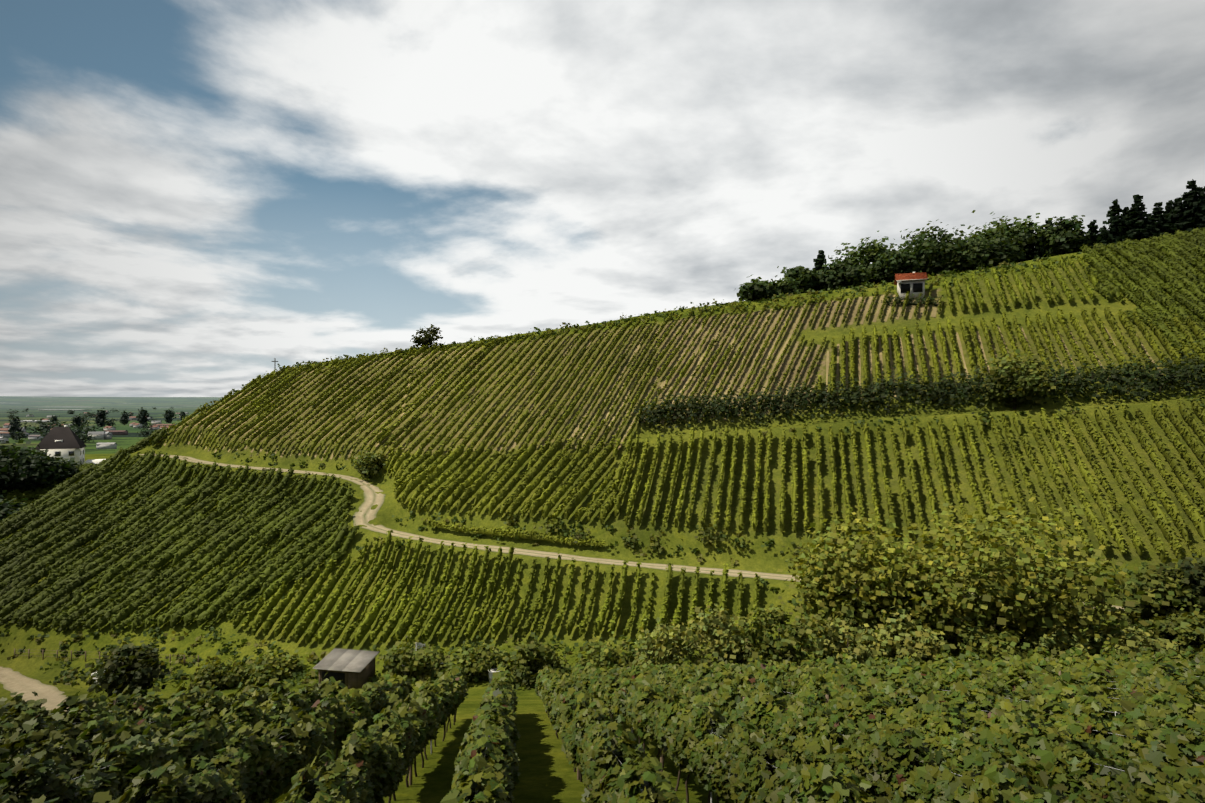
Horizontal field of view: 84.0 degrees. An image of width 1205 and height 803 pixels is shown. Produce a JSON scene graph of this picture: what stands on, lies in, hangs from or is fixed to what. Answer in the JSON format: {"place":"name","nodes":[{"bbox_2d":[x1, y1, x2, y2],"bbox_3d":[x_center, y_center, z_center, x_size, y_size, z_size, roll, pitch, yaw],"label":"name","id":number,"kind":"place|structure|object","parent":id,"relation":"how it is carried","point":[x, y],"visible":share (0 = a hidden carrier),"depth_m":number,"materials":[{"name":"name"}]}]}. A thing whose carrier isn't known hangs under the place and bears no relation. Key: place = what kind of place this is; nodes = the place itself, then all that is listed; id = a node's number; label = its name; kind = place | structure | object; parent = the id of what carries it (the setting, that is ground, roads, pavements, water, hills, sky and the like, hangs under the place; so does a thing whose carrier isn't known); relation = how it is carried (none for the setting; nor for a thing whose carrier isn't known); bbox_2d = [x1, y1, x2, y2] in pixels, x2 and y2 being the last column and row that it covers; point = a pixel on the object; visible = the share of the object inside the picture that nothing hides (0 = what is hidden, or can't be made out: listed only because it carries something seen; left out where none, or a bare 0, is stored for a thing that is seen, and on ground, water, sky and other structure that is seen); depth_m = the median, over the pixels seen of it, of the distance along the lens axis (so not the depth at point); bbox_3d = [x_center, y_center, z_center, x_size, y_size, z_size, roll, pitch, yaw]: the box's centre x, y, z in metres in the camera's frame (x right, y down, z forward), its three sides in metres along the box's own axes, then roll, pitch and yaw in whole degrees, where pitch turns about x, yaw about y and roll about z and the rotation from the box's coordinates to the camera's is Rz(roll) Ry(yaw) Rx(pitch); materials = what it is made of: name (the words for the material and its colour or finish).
{"place":"outdoors","nodes":[
{"label":"outdoors","id":0,"kind":"place"},
{"bbox_2d":[0,248,1204,802],"bbox_3d":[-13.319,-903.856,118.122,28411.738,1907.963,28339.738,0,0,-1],"label":"ground","id":1,"kind":"structure","parent":0,"point":[548,774],"depth_m":86.83,"materials":[{"name":"plant"}]},
{"bbox_2d":[0,495,27,521],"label":"wood tree","id":2,"kind":"object","parent":1,"relation":"on","point":[5,505],"visible":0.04,"depth_m":128.54,"materials":[{"name":"green plant"}]},
{"bbox_2d":[0,502,27,520],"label":"wood tree","id":3,"kind":"object","parent":1,"relation":"on","point":[7,513],"visible":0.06,"depth_m":126.32,"materials":[{"name":"green plant"}]},
{"bbox_2d":[8,416,25,437],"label":"tree","id":4,"kind":"object","parent":1,"relation":"on","point":[15,424],"visible":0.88,"depth_m":922.79,"materials":[{"name":"green plant"}]},
{"bbox_2d":[12,431,27,439],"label":"plain tree","id":5,"kind":"object","parent":1,"relation":"on","point":[20,436],"visible":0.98,"depth_m":868.16,"materials":[{"name":"green plant"}]},
{"bbox_2d":[0,440,43,458],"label":"tree","id":6,"kind":"object","parent":1,"relation":"on","point":[13,447],"visible":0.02,"depth_m":156.98,"materials":[{"name":"green plant"}]},
{"bbox_2d":[0,432,64,492],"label":"tree","id":7,"kind":"object","parent":1,"relation":"on","point":[21,476],"visible":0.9,"depth_m":147.52,"materials":[{"name":"green plant"}]},
{"bbox_2d":[0,667,68,710],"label":"valley track","id":8,"kind":"structure","parent":1,"relation":"on","point":[11,681],"depth_m":73.47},
{"bbox_2d":[3,450,74,490],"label":"tree","id":9,"kind":"object","parent":1,"relation":"on","point":[53,461],"visible":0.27,"depth_m":151.89,"materials":[{"name":"green plant"}]},
{"bbox_2d":[22,414,59,432],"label":"plain tree","id":10,"kind":"object","parent":1,"relation":"on","point":[40,422],"visible":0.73,"depth_m":1074.11,"materials":[{"name":"green plant"}]},
{"bbox_2d":[36,424,58,440],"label":"plain tree","id":11,"kind":"object","parent":1,"relation":"on","point":[45,434],"visible":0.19,"depth_m":789.22,"materials":[{"name":"green plant"}]},
{"bbox_2d":[39,417,72,431],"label":"plain tree","id":12,"kind":"object","parent":1,"relation":"on","point":[60,424],"visible":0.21,"depth_m":1096.97,"materials":[{"name":"green plant"}]},
{"bbox_2d":[48,456,81,481],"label":"tree","id":13,"kind":"object","parent":1,"relation":"on","point":[67,468],"visible":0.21,"depth_m":158.18,"materials":[{"name":"green plant"}]},
{"bbox_2d":[34,425,105,465],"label":"white house","id":14,"kind":"structure","parent":1,"relation":"on","point":[65,442],"depth_m":199.84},
{"bbox_2d":[70,415,84,427],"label":"tree","id":15,"kind":"object","parent":1,"relation":"on","point":[76,420],"visible":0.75,"depth_m":1232.40,"materials":[{"name":"green plant"}]},
{"bbox_2d":[63,421,95,436],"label":"plain tree","id":16,"kind":"object","parent":1,"relation":"on","point":[78,430],"visible":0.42,"depth_m":894.18,"materials":[{"name":"green plant"}]},
{"bbox_2d":[75,430,97,442],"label":"plain tree","id":17,"kind":"object","parent":1,"relation":"on","point":[88,438],"visible":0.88,"depth_m":817.28,"materials":[{"name":"green plant"}]},
{"bbox_2d":[79,412,95,419],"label":"plain tree","id":18,"kind":"object","parent":1,"relation":"on","point":[85,414],"visible":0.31,"depth_m":1735.52,"materials":[{"name":"green plant"}]},
{"bbox_2d":[72,420,108,435],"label":"plain tree","id":19,"kind":"object","parent":1,"relation":"on","point":[84,424],"visible":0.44,"depth_m":952.18,"materials":[{"name":"green plant"}]},
{"bbox_2d":[0,410,188,448],"bbox_3d":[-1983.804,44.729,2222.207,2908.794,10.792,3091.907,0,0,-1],"label":"buildings","id":20,"kind":"structure","parent":1,"relation":"on","point":[102,435],"depth_m":1001.78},
{"bbox_2d":[93,408,108,426],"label":"tree","id":21,"kind":"object","parent":1,"relation":"on","point":[101,415],"visible":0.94,"depth_m":1309.89,"materials":[{"name":"green plant"}]},
{"bbox_2d":[14,648,198,666],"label":"meadow fence","id":22,"kind":"object","parent":1,"relation":"on","point":[29,652],"depth_m":80.85,"materials":[{"name":"brown wood"}]},
{"bbox_2d":[105,418,116,425],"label":"plain tree","id":23,"kind":"object","parent":1,"relation":"on","point":[111,422],"visible":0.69,"depth_m":1371.40,"materials":[{"name":"green plant"}]},
{"bbox_2d":[72,637,174,697],"bbox_3d":[-40.721,23.348,57.480,6.934,5.549,7.315,0,0,-1],"label":"bush","id":24,"kind":"object","parent":1,"relation":"on","point":[141,667],"visible":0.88,"depth_m":56.53,"materials":[{"name":"green plant"}]},
{"bbox_2d":[119,410,129,424],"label":"tree","id":25,"kind":"object","parent":1,"relation":"on","point":[123,419],"visible":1,"depth_m":1411.27,"materials":[{"name":"green plant"}]},
{"bbox_2d":[135,407,152,426],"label":"tree","id":26,"kind":"object","parent":1,"relation":"on","point":[142,417],"visible":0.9,"depth_m":1287.48,"materials":[{"name":"green plant"}]},
{"bbox_2d":[137,427,152,436],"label":"plain tree","id":27,"kind":"object","parent":1,"relation":"on","point":[145,432],"visible":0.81,"depth_m":948.86,"materials":[{"name":"green plant"}]},
{"bbox_2d":[162,410,176,422],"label":"tree","id":28,"kind":"object","parent":1,"relation":"on","point":[169,415],"visible":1,"depth_m":1560.06,"materials":[{"name":"green plant"}]},
{"bbox_2d":[0,426,359,630],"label":"vineyard","id":29,"kind":"object","parent":1,"relation":"on","point":[176,530],"visible":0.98,"depth_m":94.60,"materials":[{"name":"plant"}]},
{"bbox_2d":[188,658,246,690],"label":"valley bush","id":30,"kind":"object","parent":1,"relation":"on","point":[219,676],"visible":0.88,"depth_m":68.53,"materials":[{"name":"green plant"}]},
{"bbox_2d":[232,650,304,687],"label":"valley bush","id":31,"kind":"object","parent":1,"relation":"on","point":[273,667],"visible":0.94,"depth_m":70.28,"materials":[{"name":"green plant"}]},
{"bbox_2d":[159,357,410,460],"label":"posts","id":32,"kind":"object","parent":1,"relation":"on","point":[252,450],"visible":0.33,"depth_m":121.44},
{"bbox_2d":[157,346,417,459],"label":"vineyard","id":33,"kind":"object","parent":1,"relation":"on","point":[266,405],"visible":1,"depth_m":120.64,"materials":[{"name":"plant"}]},
{"bbox_2d":[313,648,379,688],"bbox_3d":[-25.105,26.392,65.738,5.000,2.750,3.600,0,0,11],"label":"shed wood","id":34,"kind":"object","parent":1,"relation":"on","point":[350,669],"visible":0.83,"depth_m":64.90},
{"bbox_2d":[347,449,386,477],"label":"bush","id":35,"kind":"object","parent":1,"relation":"on","point":[364,463],"visible":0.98,"depth_m":102.63,"materials":[{"name":"green plant"}]},
{"bbox_2d":[376,635,453,680],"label":"valley bush","id":36,"kind":"object","parent":1,"relation":"on","point":[398,658],"visible":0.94,"depth_m":65.68,"materials":[{"name":"green plant"}]},
{"bbox_2d":[410,324,442,349],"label":"tree","id":37,"kind":"object","parent":1,"relation":"on","point":[426,338],"visible":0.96,"depth_m":134.16,"materials":[{"name":"green plant"}]},
{"bbox_2d":[402,642,536,681],"bbox_3d":[-13.001,25.987,65.207,16.996,3.328,3.067,0,0,27],"label":"shed clutter","id":38,"kind":"object","parent":1,"relation":"on","point":[490,674],"visible":0.17,"depth_m":63.27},
{"bbox_2d":[437,639,512,686],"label":"valley bush","id":39,"kind":"object","parent":1,"relation":"on","point":[481,661],"visible":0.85,"depth_m":63.13,"materials":[{"name":"green plant"}]},
{"bbox_2d":[232,530,760,645],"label":"vineyard","id":40,"kind":"object","parent":1,"relation":"on","point":[269,620],"visible":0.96,"depth_m":77.53,"materials":[{"name":"plant"}]},
{"bbox_2d":[382,435,617,523],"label":"vineyard","id":41,"kind":"object","parent":1,"relation":"on","point":[424,475],"visible":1,"depth_m":94.76,"materials":[{"name":"plant"}]},
{"bbox_2d":[375,330,651,452],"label":"soil strips","id":42,"kind":"object","parent":1,"relation":"on","point":[577,427],"visible":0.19,"depth_m":109.76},
{"bbox_2d":[427,517,605,546],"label":"vineyard path trellis","id":43,"kind":"object","parent":1,"relation":"on","point":[523,534],"visible":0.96,"depth_m":86.49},
{"bbox_2d":[377,316,657,457],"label":"vineyard","id":44,"kind":"object","parent":1,"relation":"on","point":[410,426],"visible":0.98,"depth_m":113.72,"materials":[{"name":"plant"}]},
{"bbox_2d":[500,634,569,689],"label":"valley bush","id":45,"kind":"object","parent":1,"relation":"on","point":[527,659],"visible":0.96,"depth_m":61.07,"materials":[{"name":"green plant"}]},
{"bbox_2d":[568,631,634,677],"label":"valley bush","id":46,"kind":"object","parent":1,"relation":"on","point":[609,655],"visible":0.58,"depth_m":59.06,"materials":[{"name":"green plant"}]},
{"bbox_2d":[0,237,1204,687],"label":"grass tufts","id":47,"kind":"object","parent":1,"relation":"on","point":[454,519],"visible":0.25,"depth_m":83.17,"materials":[{"name":"green plant"}]},
{"bbox_2d":[7,671,1198,802],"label":"posts","id":48,"kind":"object","parent":1,"relation":"on","point":[662,757],"depth_m":17.64,"materials":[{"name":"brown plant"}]},
{"bbox_2d":[0,641,1204,802],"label":"vineyard foliage","id":49,"kind":"object","parent":48,"relation":"attached to","point":[1015,748],"visible":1,"depth_m":13.18,"materials":[{"name":"green plant"}]},
{"bbox_2d":[619,617,698,666],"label":"valley bush","id":50,"kind":"object","parent":1,"relation":"on","point":[661,642],"visible":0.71,"depth_m":56.28,"materials":[{"name":"green plant"}]},
{"bbox_2d":[676,600,760,666],"bbox_3d":[10.347,20.802,58.043,8.900,7.088,7.393,0,0,28],"label":"valley bush","id":51,"kind":"object","parent":1,"relation":"on","point":[718,625],"visible":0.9,"depth_m":57.16,"materials":[{"name":"green plant"}]},
{"bbox_2d":[503,511,974,569],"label":"bank bushes","id":52,"kind":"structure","parent":1,"relation":"on","point":[630,541],"depth_m":81.46,"materials":[{"name":"green plant"}]},
{"bbox_2d":[735,275,775,301],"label":"bush","id":53,"kind":"object","parent":1,"relation":"on","point":[755,289],"visible":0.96,"depth_m":129.75,"materials":[{"name":"green plant"}]},
{"bbox_2d":[738,601,826,665],"bbox_3d":[14.975,20.488,56.026,7.247,7.102,7.617,0,0,-1],"label":"valley bush","id":54,"kind":"object","parent":1,"relation":"on","point":[765,646],"visible":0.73,"depth_m":55.93,"materials":[{"name":"green plant"}]},
{"bbox_2d":[767,274,803,296],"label":"ridge tree","id":55,"kind":"object","parent":1,"relation":"on","point":[786,286],"visible":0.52,"depth_m":131.09,"materials":[{"name":"green plant"}]},
{"bbox_2d":[652,292,936,423],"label":"soil strips","id":56,"kind":"object","parent":1,"relation":"on","point":[866,309],"visible":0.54,"depth_m":114.64,"materials":[{"name":"soil"}]},
{"bbox_2d":[777,266,818,293],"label":"ridge tree","id":57,"kind":"object","parent":1,"relation":"on","point":[804,276],"visible":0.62,"depth_m":135.33,"materials":[{"name":"green plant"}]},
{"bbox_2d":[656,282,942,423],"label":"vineyard","id":58,"kind":"object","parent":1,"relation":"on","point":[713,359],"visible":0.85,"depth_m":113.22,"materials":[{"name":"plant"}]},
{"bbox_2d":[810,250,833,291],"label":"ridge spruce","id":59,"kind":"object","parent":1,"relation":"on","point":[820,260],"visible":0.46,"depth_m":137.90,"materials":[{"name":"green plant"}]},
{"bbox_2d":[814,254,878,289],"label":"ridge tree","id":60,"kind":"object","parent":1,"relation":"on","point":[846,274],"visible":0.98,"depth_m":134.60,"materials":[{"name":"green plant"}]},
{"bbox_2d":[795,614,899,663],"bbox_3d":[20.078,20.145,55.085,8.034,5.661,6.760,0,0,44],"label":"valley bush","id":61,"kind":"object","parent":1,"relation":"on","point":[835,642],"visible":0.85,"depth_m":54.48,"materials":[{"name":"green plant"}]},
{"bbox_2d":[777,503,943,651],"bbox_3d":[24.309,16.446,61.544,15.589,13.621,15.113,0,0,24],"label":"bush","id":62,"kind":"object","parent":1,"relation":"on","point":[832,575],"visible":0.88,"depth_m":59.88,"materials":[{"name":"green plant"}]},
{"bbox_2d":[828,231,909,284],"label":"ridge tree","id":63,"kind":"object","parent":1,"relation":"on","point":[869,251],"visible":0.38,"depth_m":139.02,"materials":[{"name":"green plant"}]},
{"bbox_2d":[864,245,923,283],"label":"ridge tree","id":64,"kind":"object","parent":1,"relation":"on","point":[891,264],"visible":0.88,"depth_m":133.91,"materials":[{"name":"green plant"}]},
{"bbox_2d":[899,252,910,273],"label":"ridge spruce","id":65,"kind":"object","parent":1,"relation":"on","point":[906,269],"visible":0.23,"depth_m":133.51,"materials":[{"name":"green plant"}]},
{"bbox_2d":[613,398,1204,560],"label":"vineyard","id":66,"kind":"object","parent":1,"relation":"on","point":[1188,507],"visible":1,"depth_m":80.85,"materials":[{"name":"plant"}]},
{"bbox_2d":[861,606,956,662],"bbox_3d":[24.693,20.082,54.480,6.757,6.024,7.289,0,0,-1],"label":"valley bush","id":67,"kind":"object","parent":1,"relation":"on","point":[922,646],"visible":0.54,"depth_m":53.49,"materials":[{"name":"green plant"}]},
{"bbox_2d":[894,272,927,300],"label":"hut","id":68,"kind":"structure","parent":1,"relation":"on","point":[912,283],"depth_m":118.56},
{"bbox_2d":[881,293,943,305],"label":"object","id":69,"kind":"object","parent":1,"relation":"on","point":[923,300],"visible":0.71,"depth_m":116.68,"materials":[{"name":"green plant"}]},
{"bbox_2d":[629,341,1204,436],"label":"hedge","id":70,"kind":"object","parent":1,"relation":"on","point":[1109,383],"depth_m":93.33,"materials":[{"name":"green plant"}]},
{"bbox_2d":[884,219,964,275],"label":"ridge tree","id":71,"kind":"object","parent":1,"relation":"on","point":[918,243],"visible":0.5,"depth_m":136.51,"materials":[{"name":"green plant"}]},
{"bbox_2d":[921,230,1001,276],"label":"ridge tree","id":72,"kind":"object","parent":1,"relation":"on","point":[957,259],"visible":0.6,"depth_m":133.80,"materials":[{"name":"green plant"}]},
{"bbox_2d":[956,231,1029,269],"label":"ridge tree","id":73,"kind":"object","parent":1,"relation":"on","point":[1005,248],"visible":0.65,"depth_m":132.74,"materials":[{"name":"green plant"}]},
{"bbox_2d":[957,622,1044,659],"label":"valley bush","id":74,"kind":"object","parent":1,"relation":"on","point":[991,647],"visible":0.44,"depth_m":51.80,"materials":[{"name":"green plant"}]},
{"bbox_2d":[813,323,1200,401],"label":"soil strips","id":75,"kind":"object","parent":1,"relation":"on","point":[915,359],"visible":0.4,"depth_m":103.22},
{"bbox_2d":[816,306,1204,398],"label":"vineyard","id":76,"kind":"object","parent":1,"relation":"on","point":[1198,331],"visible":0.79,"depth_m":99.94,"materials":[{"name":"plant"}]},
{"bbox_2d":[967,210,1053,260],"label":"ridge tree","id":77,"kind":"object","parent":1,"relation":"on","point":[1015,232],"visible":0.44,"depth_m":135.91,"materials":[{"name":"green plant"}]},
{"bbox_2d":[867,485,1158,653],"bbox_3d":[33.601,15.574,57.591,21.505,17.086,22.969,0,0,-1],"label":"bush","id":78,"kind":"object","parent":1,"relation":"on","point":[1023,569],"visible":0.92,"depth_m":54.20,"materials":[{"name":"green plant"}]},
{"bbox_2d":[978,349,1059,408],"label":"bush","id":79,"kind":"object","parent":1,"relation":"on","point":[1026,378],"visible":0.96,"depth_m":89.84,"materials":[{"name":"green plant"}]},
{"bbox_2d":[943,254,1097,312],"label":"vineyard","id":80,"kind":"object","parent":1,"relation":"on","point":[1065,289],"visible":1,"depth_m":113.97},
{"bbox_2d":[1017,222,1047,261],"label":"ridge spruce","id":81,"kind":"object","parent":1,"relation":"on","point":[1032,253],"visible":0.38,"depth_m":135.42,"materials":[{"name":"green plant"}]},
{"bbox_2d":[1038,220,1057,256],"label":"ridge spruce","id":82,"kind":"object","parent":1,"relation":"on","point":[1048,222],"visible":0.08,"depth_m":138.96,"materials":[{"name":"green plant"}]},
{"bbox_2d":[1016,619,1100,656],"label":"valley bush","id":83,"kind":"object","parent":1,"relation":"on","point":[1048,641],"visible":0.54,"depth_m":51.69,"materials":[{"name":"green plant"}]},
{"bbox_2d":[1037,215,1090,257],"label":"ridge tree","id":84,"kind":"object","parent":1,"relation":"on","point":[1062,237],"visible":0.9,"depth_m":133.54,"materials":[{"name":"green plant"}]},
{"bbox_2d":[1080,220,1101,251],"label":"ridge spruce","id":85,"kind":"object","parent":1,"relation":"on","point":[1093,230],"visible":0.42,"depth_m":132.59,"materials":[{"name":"green plant"}]},
{"bbox_2d":[1094,230,1115,244],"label":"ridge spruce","id":86,"kind":"object","parent":1,"relation":"on","point":[1104,237],"visible":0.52,"depth_m":130.21,"materials":[{"name":"green plant"}]},
{"bbox_2d":[1103,199,1131,242],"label":"ridge spruce","id":87,"kind":"object","parent":1,"relation":"on","point":[1117,230],"visible":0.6,"depth_m":135.79,"materials":[{"name":"green plant"}]},
{"bbox_2d":[1121,207,1130,227],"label":"ridge spruce","id":88,"kind":"object","parent":1,"relation":"on","point":[1124,212],"visible":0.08,"depth_m":141.52,"materials":[{"name":"green plant"}]},
{"bbox_2d":[1085,612,1183,654],"bbox_3d":[41.094,19.183,51.916,6.681,4.118,6.629,0,0,-1],"label":"valley bush","id":89,"kind":"object","parent":1,"relation":"on","point":[1130,639],"visible":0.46,"depth_m":50.88,"materials":[{"name":"green plant"}]},
{"bbox_2d":[1116,194,1160,242],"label":"ridge spruce","id":90,"kind":"object","parent":1,"relation":"on","point":[1138,222],"visible":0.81,"depth_m":133.26,"materials":[{"name":"green plant"}]},
{"bbox_2d":[1081,227,1204,372],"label":"vineyard","id":91,"kind":"object","parent":1,"relation":"on","point":[1180,274],"visible":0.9,"depth_m":110.37,"materials":[{"name":"plant"}]},
{"bbox_2d":[1107,559,1204,626],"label":"bush","id":92,"kind":"object","parent":1,"relation":"on","point":[1147,579],"visible":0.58,"depth_m":56.45,"materials":[{"name":"green plant"}]},
{"bbox_2d":[1148,202,1176,236],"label":"ridge spruce","id":93,"kind":"object","parent":1,"relation":"on","point":[1163,226],"visible":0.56,"depth_m":134.53,"materials":[{"name":"green plant"}]},
{"bbox_2d":[1163,200,1173,213],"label":"ridge spruce","id":94,"kind":"object","parent":1,"relation":"on","point":[1168,207],"visible":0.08,"depth_m":140.23,"materials":[{"name":"green plant"}]},
{"bbox_2d":[1144,604,1204,653],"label":"valley bush","id":95,"kind":"object","parent":1,"relation":"on","point":[1187,628],"visible":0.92,"depth_m":50.97,"materials":[{"name":"green plant"}]},
{"bbox_2d":[1165,197,1183,229],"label":"ridge spruce","id":96,"kind":"object","parent":1,"relation":"on","point":[1173,221],"visible":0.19,"depth_m":136.58,"materials":[{"name":"green plant"}]},
{"bbox_2d":[1151,553,1204,626],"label":"bush","id":97,"kind":"object","parent":1,"relation":"on","point":[1193,573],"visible":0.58,"depth_m":55.41,"materials":[{"name":"green plant"}]},
{"bbox_2d":[1169,179,1204,234],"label":"ridge spruce","id":98,"kind":"object","parent":1,"relation":"on","point":[1193,213],"visible":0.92,"depth_m":132.33,"materials":[{"name":"green plant"}]},
{"bbox_2d":[1199,186,1204,223],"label":"ridge spruce","id":99,"kind":"object","parent":1,"relation":"on","point":[1202,190],"visible":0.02,"depth_m":137.59,"materials":[{"name":"green plant"}]},
{"bbox_2d":[0,0,1204,396],"label":"sky","id":100,"kind":"structure","parent":0,"point":[197,196],"materials":[{"name":"white"}]},
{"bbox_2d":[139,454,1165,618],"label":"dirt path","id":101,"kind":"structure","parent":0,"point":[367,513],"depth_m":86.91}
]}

